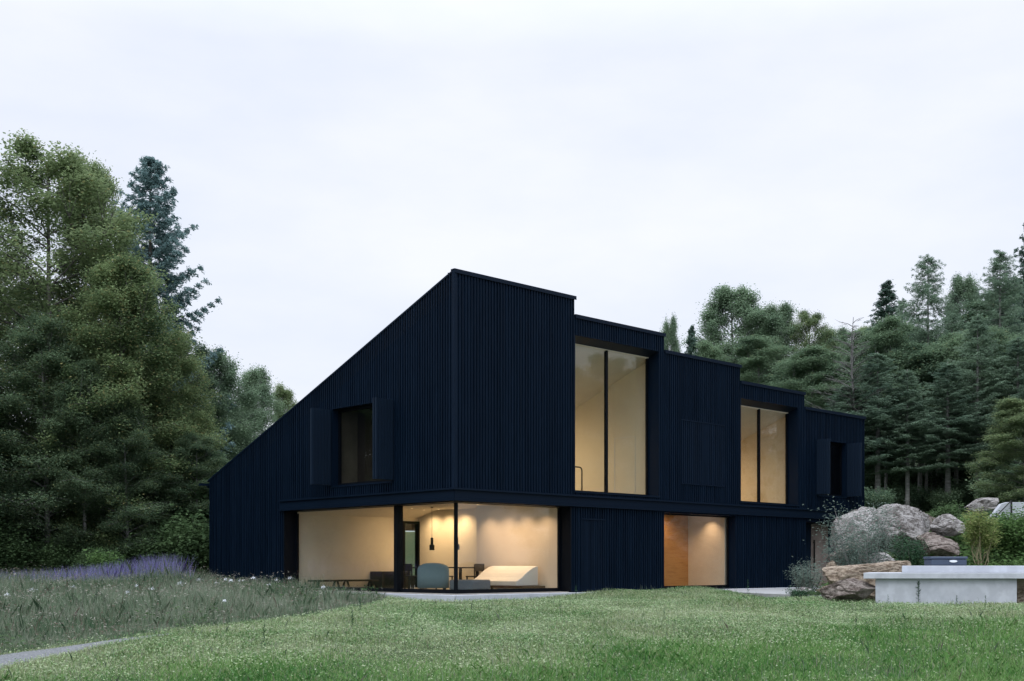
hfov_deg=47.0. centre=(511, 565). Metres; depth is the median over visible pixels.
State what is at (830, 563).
boulder
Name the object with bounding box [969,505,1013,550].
dark shrub
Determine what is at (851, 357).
dead tree
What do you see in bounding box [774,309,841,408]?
broadleaf tree
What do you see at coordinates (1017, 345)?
fir tree
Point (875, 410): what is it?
fir tree
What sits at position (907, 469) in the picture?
fir tree
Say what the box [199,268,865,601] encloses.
house
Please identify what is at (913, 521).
boulder
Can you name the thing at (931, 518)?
boulder
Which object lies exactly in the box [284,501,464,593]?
corner window
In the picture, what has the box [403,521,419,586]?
garden door
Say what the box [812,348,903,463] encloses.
beech tree
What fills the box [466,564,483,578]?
dining chair
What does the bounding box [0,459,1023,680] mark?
ground
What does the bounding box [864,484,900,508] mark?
forest shrub
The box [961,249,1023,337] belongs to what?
larch tree
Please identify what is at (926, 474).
beech tree
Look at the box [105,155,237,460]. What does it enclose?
spruce tree
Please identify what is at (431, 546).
pendant lamp
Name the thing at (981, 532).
bamboo shrub
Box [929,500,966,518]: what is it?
dark shrub
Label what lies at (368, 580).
bench
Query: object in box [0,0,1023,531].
sky
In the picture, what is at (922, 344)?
beech tree
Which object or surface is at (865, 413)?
beech tree
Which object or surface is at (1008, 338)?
beech tree
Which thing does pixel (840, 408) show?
fir tree
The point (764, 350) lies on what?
beech tree
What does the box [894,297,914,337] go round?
fir tree
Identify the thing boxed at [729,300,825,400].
broadleaf tree
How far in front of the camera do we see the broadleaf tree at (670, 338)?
77.78 m
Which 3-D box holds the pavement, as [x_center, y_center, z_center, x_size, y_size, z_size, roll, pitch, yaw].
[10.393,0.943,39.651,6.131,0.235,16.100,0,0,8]
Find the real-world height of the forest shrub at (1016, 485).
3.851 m
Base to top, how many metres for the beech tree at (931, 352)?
8.788 m
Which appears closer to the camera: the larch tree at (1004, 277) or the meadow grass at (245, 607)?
the meadow grass at (245, 607)
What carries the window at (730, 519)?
in the house
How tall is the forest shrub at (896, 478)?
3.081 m
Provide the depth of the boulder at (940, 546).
37.63 m
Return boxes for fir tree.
[825,386,908,478]
[832,352,945,493]
[865,369,958,505]
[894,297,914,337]
[895,362,1008,499]
[932,313,1020,499]
[940,311,965,469]
[960,337,1023,465]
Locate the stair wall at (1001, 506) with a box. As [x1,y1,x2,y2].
[990,502,1023,519]
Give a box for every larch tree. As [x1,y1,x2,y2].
[896,254,968,491]
[932,457,936,491]
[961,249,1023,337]
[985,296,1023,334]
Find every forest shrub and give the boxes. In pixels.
[864,462,916,495]
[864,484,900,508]
[883,482,926,507]
[901,465,941,491]
[912,485,944,510]
[926,487,965,512]
[930,459,974,495]
[940,477,974,510]
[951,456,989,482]
[965,465,1007,498]
[967,459,1022,501]
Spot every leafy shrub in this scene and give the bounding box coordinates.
[83,547,126,569]
[986,503,1023,556]
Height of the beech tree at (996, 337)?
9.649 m
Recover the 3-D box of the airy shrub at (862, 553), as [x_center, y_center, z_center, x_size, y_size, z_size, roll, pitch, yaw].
[10.825,-0.606,36.612,3.335,3.192,3.064,0,0,-26]
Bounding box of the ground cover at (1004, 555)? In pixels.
[815,501,1023,587]
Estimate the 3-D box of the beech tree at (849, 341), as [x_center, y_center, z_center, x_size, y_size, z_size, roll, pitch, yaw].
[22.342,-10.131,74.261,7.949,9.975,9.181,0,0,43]
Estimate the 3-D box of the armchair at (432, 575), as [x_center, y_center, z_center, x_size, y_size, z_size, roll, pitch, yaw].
[-2.380,0.360,35.799,0.960,0.860,0.840,0,0,0]
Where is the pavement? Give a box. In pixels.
[728,588,820,598]
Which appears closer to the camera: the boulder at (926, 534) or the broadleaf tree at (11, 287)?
the boulder at (926, 534)
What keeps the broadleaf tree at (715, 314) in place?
on the ground at (409, 547)
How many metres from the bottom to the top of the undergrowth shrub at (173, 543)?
3.048 m
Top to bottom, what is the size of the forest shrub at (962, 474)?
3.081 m
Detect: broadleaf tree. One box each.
[0,128,201,539]
[0,186,42,518]
[13,143,154,523]
[16,354,151,567]
[22,243,216,556]
[123,322,233,529]
[178,340,274,460]
[226,363,290,457]
[272,381,297,421]
[659,309,681,351]
[679,282,785,382]
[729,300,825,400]
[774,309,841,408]
[813,323,854,375]
[852,324,871,339]
[937,271,983,461]
[958,396,1023,505]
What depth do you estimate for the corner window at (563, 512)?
35.40 m
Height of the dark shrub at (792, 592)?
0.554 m
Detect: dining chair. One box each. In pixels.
[403,564,420,588]
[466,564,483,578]
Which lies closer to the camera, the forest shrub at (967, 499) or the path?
the path
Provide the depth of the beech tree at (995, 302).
73.48 m
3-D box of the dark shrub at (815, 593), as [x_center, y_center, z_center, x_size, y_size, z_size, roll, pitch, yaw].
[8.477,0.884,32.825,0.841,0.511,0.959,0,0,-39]
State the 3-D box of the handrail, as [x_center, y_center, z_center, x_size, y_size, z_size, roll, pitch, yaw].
[17.383,-1.700,41.876,0.797,1.220,0.052,0,0,-3]
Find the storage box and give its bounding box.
[923,557,967,565]
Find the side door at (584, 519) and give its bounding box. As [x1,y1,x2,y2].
[582,518,604,590]
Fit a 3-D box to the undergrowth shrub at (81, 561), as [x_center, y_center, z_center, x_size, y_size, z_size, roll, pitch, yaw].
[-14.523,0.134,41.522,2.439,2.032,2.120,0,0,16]
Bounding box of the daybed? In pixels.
[474,566,544,588]
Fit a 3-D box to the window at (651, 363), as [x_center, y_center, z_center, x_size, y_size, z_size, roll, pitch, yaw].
[3.166,-4.590,37.047,4.040,4.790,0.550,0,0,-44]
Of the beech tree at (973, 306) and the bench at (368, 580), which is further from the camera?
the beech tree at (973, 306)
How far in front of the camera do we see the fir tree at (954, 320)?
69.82 m
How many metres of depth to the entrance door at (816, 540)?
46.15 m
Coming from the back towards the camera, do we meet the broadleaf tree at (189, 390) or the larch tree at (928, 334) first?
the larch tree at (928, 334)
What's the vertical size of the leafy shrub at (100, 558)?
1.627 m
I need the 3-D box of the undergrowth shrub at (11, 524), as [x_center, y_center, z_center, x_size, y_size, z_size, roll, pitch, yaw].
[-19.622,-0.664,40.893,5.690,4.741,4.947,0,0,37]
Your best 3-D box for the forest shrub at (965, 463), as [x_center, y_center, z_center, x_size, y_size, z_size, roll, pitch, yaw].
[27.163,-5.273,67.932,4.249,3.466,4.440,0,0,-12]
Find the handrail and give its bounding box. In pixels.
[996,500,1011,517]
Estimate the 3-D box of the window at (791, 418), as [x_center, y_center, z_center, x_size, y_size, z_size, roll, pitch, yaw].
[9.180,-4.055,42.791,3.700,3.720,0.550,0,0,-44]
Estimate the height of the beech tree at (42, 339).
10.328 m
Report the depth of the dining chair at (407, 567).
38.62 m
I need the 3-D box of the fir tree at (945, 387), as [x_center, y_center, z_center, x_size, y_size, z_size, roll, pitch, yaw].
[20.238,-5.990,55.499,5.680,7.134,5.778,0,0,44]
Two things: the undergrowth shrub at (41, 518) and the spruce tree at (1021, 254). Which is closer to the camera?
the undergrowth shrub at (41, 518)
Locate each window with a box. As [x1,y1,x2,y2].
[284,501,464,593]
[331,398,391,487]
[454,501,570,593]
[574,333,659,497]
[662,511,736,588]
[740,397,799,505]
[817,438,846,497]
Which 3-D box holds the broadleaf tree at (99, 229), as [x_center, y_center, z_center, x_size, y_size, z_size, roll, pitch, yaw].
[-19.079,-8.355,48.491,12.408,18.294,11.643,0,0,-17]
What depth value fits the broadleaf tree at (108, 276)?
44.09 m
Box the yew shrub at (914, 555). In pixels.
[885,530,931,565]
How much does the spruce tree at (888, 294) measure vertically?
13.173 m
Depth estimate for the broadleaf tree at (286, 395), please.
69.60 m
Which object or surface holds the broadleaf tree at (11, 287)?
on the ground at (409, 547)
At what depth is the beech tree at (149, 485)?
42.86 m
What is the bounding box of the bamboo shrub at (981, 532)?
[953,507,1004,565]
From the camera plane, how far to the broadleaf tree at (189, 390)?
46.52 m
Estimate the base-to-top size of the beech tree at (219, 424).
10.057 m
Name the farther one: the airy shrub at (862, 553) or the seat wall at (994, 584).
the airy shrub at (862, 553)
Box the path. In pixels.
[0,632,184,666]
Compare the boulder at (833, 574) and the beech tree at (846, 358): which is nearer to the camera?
the boulder at (833, 574)
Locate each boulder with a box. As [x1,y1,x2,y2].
[796,587,811,592]
[820,578,874,600]
[822,561,910,600]
[823,561,836,575]
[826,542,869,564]
[830,507,884,555]
[870,552,894,563]
[875,504,929,555]
[916,532,936,546]
[922,535,959,556]
[928,514,935,531]
[930,514,965,536]
[964,497,998,514]
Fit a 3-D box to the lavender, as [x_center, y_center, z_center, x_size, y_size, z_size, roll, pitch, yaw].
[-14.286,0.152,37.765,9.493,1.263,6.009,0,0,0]
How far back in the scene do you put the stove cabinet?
40.35 m
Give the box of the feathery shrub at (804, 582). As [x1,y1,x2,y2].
[785,556,824,592]
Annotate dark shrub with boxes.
[785,586,812,597]
[806,588,820,596]
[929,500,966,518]
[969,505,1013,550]
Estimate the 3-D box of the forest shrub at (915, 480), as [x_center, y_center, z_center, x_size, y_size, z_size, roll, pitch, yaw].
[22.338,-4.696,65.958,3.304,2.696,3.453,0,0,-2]
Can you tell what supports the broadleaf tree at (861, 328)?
on the ground at (409, 547)
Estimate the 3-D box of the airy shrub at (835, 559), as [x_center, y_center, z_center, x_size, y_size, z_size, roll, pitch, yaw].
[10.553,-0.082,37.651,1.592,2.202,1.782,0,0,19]
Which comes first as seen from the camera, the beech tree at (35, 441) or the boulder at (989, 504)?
the boulder at (989, 504)
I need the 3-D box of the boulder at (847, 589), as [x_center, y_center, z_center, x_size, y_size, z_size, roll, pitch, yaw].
[8.465,0.642,29.550,1.284,0.652,1.500,0,0,0]
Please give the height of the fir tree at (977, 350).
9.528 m
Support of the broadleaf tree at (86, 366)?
on the ground at (409, 547)
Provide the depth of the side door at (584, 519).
35.95 m
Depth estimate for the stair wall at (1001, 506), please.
42.00 m
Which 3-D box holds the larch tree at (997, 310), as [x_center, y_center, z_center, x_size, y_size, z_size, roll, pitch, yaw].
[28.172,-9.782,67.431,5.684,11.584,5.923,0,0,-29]
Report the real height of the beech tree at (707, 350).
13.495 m
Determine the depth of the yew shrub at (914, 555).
34.84 m
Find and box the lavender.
[0,552,195,582]
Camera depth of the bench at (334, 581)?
38.78 m
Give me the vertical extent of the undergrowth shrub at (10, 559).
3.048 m
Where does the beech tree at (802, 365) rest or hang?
on the ground at (409, 547)
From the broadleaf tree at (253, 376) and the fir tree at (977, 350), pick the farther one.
the broadleaf tree at (253, 376)
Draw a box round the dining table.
[408,567,478,588]
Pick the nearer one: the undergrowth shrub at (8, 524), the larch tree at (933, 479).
the undergrowth shrub at (8, 524)
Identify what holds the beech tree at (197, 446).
on the ground at (409, 547)
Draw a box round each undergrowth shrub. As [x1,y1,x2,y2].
[0,501,67,567]
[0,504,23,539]
[0,504,33,574]
[0,519,56,574]
[18,534,86,572]
[41,496,143,565]
[67,544,129,570]
[90,528,156,569]
[113,521,208,572]
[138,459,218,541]
[146,498,208,575]
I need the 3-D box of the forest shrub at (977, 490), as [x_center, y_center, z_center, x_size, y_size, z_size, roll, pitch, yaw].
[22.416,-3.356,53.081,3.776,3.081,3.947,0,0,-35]
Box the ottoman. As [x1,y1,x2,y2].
[449,579,489,589]
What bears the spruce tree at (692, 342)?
on the ground at (409, 547)
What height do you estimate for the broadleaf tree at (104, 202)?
18.935 m
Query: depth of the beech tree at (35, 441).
54.19 m
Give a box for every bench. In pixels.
[308,580,343,586]
[342,579,378,587]
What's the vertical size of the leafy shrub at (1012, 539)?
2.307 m
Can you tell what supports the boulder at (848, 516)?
on the ground at (409, 547)
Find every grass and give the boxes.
[0,564,389,653]
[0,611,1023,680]
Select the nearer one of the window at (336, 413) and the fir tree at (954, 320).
the window at (336, 413)
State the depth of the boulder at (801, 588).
33.47 m
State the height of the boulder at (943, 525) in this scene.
0.760 m
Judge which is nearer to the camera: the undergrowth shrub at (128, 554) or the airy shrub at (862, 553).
the airy shrub at (862, 553)
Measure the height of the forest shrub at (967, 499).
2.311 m
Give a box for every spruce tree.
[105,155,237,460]
[685,324,698,354]
[864,279,910,466]
[1007,224,1023,334]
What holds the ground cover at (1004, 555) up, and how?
on the ground at (409, 547)
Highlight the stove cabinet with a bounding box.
[370,571,407,587]
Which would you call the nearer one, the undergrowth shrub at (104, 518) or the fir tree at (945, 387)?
the undergrowth shrub at (104, 518)
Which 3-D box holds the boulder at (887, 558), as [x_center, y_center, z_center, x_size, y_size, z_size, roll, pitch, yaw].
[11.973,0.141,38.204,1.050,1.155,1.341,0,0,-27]
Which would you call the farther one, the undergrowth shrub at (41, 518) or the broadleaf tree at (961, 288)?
the broadleaf tree at (961, 288)
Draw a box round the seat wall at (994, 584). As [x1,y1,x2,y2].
[864,566,1023,604]
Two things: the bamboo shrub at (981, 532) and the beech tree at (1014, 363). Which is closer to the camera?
the bamboo shrub at (981, 532)
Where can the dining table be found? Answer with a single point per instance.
(460, 573)
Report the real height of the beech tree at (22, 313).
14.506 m
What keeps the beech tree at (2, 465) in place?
on the ground at (409, 547)
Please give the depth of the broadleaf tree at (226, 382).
59.47 m
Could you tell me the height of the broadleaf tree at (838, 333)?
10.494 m
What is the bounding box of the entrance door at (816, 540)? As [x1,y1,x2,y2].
[811,524,827,585]
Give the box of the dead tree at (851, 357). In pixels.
[807,317,894,434]
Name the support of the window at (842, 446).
in the house
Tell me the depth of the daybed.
36.08 m
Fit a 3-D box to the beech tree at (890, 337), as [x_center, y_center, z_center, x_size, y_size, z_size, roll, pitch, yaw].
[19.722,-7.941,61.172,6.702,10.069,6.040,0,0,-35]
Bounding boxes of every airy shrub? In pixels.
[802,494,905,565]
[817,536,865,565]
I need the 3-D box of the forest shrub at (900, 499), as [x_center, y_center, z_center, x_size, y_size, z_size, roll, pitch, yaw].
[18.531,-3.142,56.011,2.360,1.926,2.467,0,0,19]
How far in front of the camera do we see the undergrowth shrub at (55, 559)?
42.02 m
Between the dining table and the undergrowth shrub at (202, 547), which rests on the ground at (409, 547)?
the undergrowth shrub at (202, 547)
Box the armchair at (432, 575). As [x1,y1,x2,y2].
[417,563,448,588]
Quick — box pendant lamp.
[429,507,434,549]
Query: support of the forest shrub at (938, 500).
on the ground at (409, 547)
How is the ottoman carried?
on the house
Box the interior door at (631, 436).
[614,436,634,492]
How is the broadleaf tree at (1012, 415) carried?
on the ground at (409, 547)
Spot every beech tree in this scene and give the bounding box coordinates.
[0,278,69,513]
[0,310,145,560]
[0,371,64,561]
[6,334,107,514]
[51,396,187,568]
[145,431,230,549]
[163,379,246,474]
[692,337,743,379]
[712,334,815,400]
[763,343,853,409]
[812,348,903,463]
[818,326,884,481]
[819,388,904,467]
[824,339,997,509]
[836,313,954,492]
[883,327,936,466]
[885,356,980,492]
[923,329,1020,505]
[924,324,1023,481]
[946,332,1022,444]
[951,299,1007,334]
[961,275,1023,332]
[993,337,1023,446]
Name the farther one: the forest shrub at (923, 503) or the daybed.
the forest shrub at (923, 503)
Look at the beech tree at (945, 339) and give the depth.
60.99 m
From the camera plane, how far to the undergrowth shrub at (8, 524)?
41.73 m
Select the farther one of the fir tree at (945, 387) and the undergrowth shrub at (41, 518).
the fir tree at (945, 387)
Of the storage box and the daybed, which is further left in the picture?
the daybed

